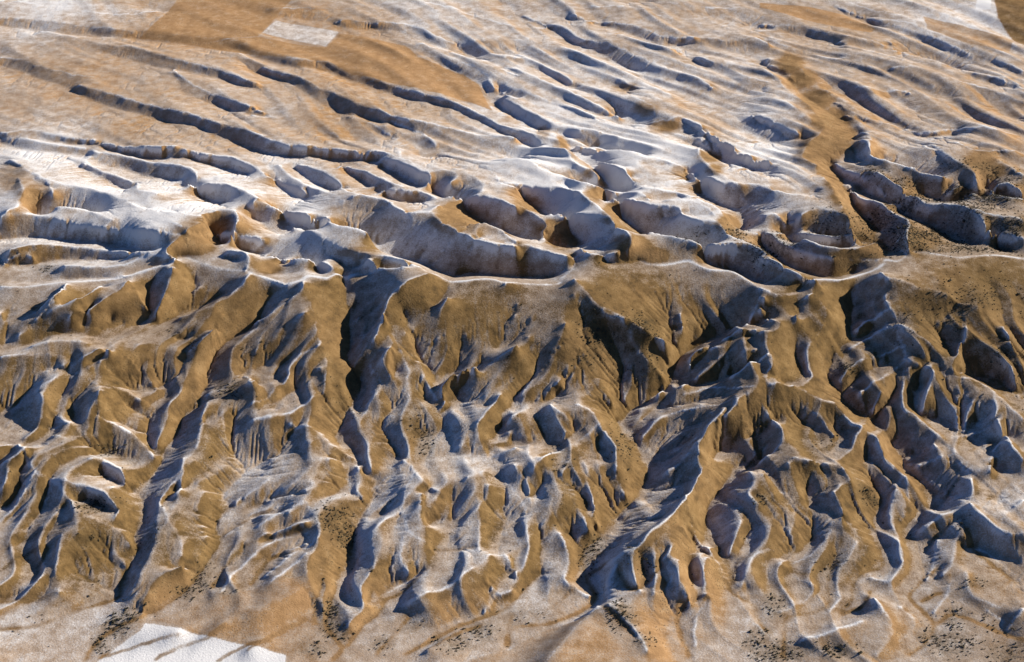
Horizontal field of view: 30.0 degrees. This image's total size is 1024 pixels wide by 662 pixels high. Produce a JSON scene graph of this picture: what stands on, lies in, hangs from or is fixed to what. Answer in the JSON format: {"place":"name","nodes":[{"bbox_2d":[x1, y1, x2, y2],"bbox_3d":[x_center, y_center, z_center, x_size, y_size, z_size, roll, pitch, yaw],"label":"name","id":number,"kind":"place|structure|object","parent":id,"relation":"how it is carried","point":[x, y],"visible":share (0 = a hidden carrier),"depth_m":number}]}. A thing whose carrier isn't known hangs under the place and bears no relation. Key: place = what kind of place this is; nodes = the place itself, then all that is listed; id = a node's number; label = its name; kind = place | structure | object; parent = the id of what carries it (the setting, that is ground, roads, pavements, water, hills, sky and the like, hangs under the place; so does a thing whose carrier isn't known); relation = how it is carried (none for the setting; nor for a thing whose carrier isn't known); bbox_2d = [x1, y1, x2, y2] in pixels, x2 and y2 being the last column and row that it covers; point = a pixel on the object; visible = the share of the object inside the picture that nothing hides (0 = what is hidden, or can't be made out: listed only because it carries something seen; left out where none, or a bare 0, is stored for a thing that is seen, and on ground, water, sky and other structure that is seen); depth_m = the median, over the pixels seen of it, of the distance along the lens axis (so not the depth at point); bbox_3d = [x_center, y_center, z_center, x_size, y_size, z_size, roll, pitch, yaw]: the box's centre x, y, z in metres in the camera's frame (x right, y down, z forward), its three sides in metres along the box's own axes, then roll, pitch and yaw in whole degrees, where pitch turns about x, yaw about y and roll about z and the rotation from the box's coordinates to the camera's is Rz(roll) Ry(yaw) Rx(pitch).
{"place":"outdoors","nodes":[
{"label":"outdoors","id":0,"kind":"place"},
{"bbox_2d":[98,624,284,661],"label":"snowy field","id":1,"kind":"structure","parent":0,"point":[152,643],"depth_m":1286.19},
{"bbox_2d":[139,0,290,43],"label":"stubble field","id":2,"kind":"structure","parent":0,"point":[193,21],"depth_m":2002.13},
{"bbox_2d":[158,574,315,653],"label":"stubble field","id":3,"kind":"structure","parent":0,"point":[277,616],"depth_m":1308.08},
{"bbox_2d":[261,21,337,46],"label":"snowy field","id":4,"kind":"structure","parent":0,"point":[310,35],"depth_m":1977.86},
{"bbox_2d":[197,33,490,109],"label":"stubble field","id":5,"kind":"structure","parent":0,"point":[403,65],"depth_m":1920.53},
{"bbox_2d":[0,248,1023,661],"bbox_3d":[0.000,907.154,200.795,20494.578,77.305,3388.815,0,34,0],"label":"hills","id":6,"kind":"structure","parent":0,"point":[928,446],"depth_m":1428.05},
{"bbox_2d":[10,157,1023,661],"bbox_3d":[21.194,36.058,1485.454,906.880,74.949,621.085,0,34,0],"label":"scrub","id":7,"kind":"object","parent":6,"relation":"on","point":[926,199],"visible":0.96,"depth_m":1508.81},
{"bbox_2d":[0,0,1023,294],"bbox_3d":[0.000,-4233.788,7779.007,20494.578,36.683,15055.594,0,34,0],"label":"plateau","id":8,"kind":"structure","parent":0,"point":[628,130],"depth_m":1768.75},
{"bbox_2d":[469,609,613,661],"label":"stubble field","id":9,"kind":"structure","parent":0,"point":[587,638],"depth_m":1275.81},
{"bbox_2d":[759,3,874,31],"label":"stubble field","id":10,"kind":"structure","parent":0,"point":[816,15],"depth_m":2010.25},
{"bbox_2d":[924,17,1012,52],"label":"stubble field","id":11,"kind":"structure","parent":0,"point":[969,35],"depth_m":1965.29},
{"bbox_2d":[976,0,990,8],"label":"snowy field","id":12,"kind":"structure","parent":0,"point":[983,4],"depth_m":2031.09},
{"bbox_2d":[994,0,1023,44],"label":"fallow field","id":13,"kind":"structure","parent":0,"point":[1010,13],"depth_m":2004.24}
]}

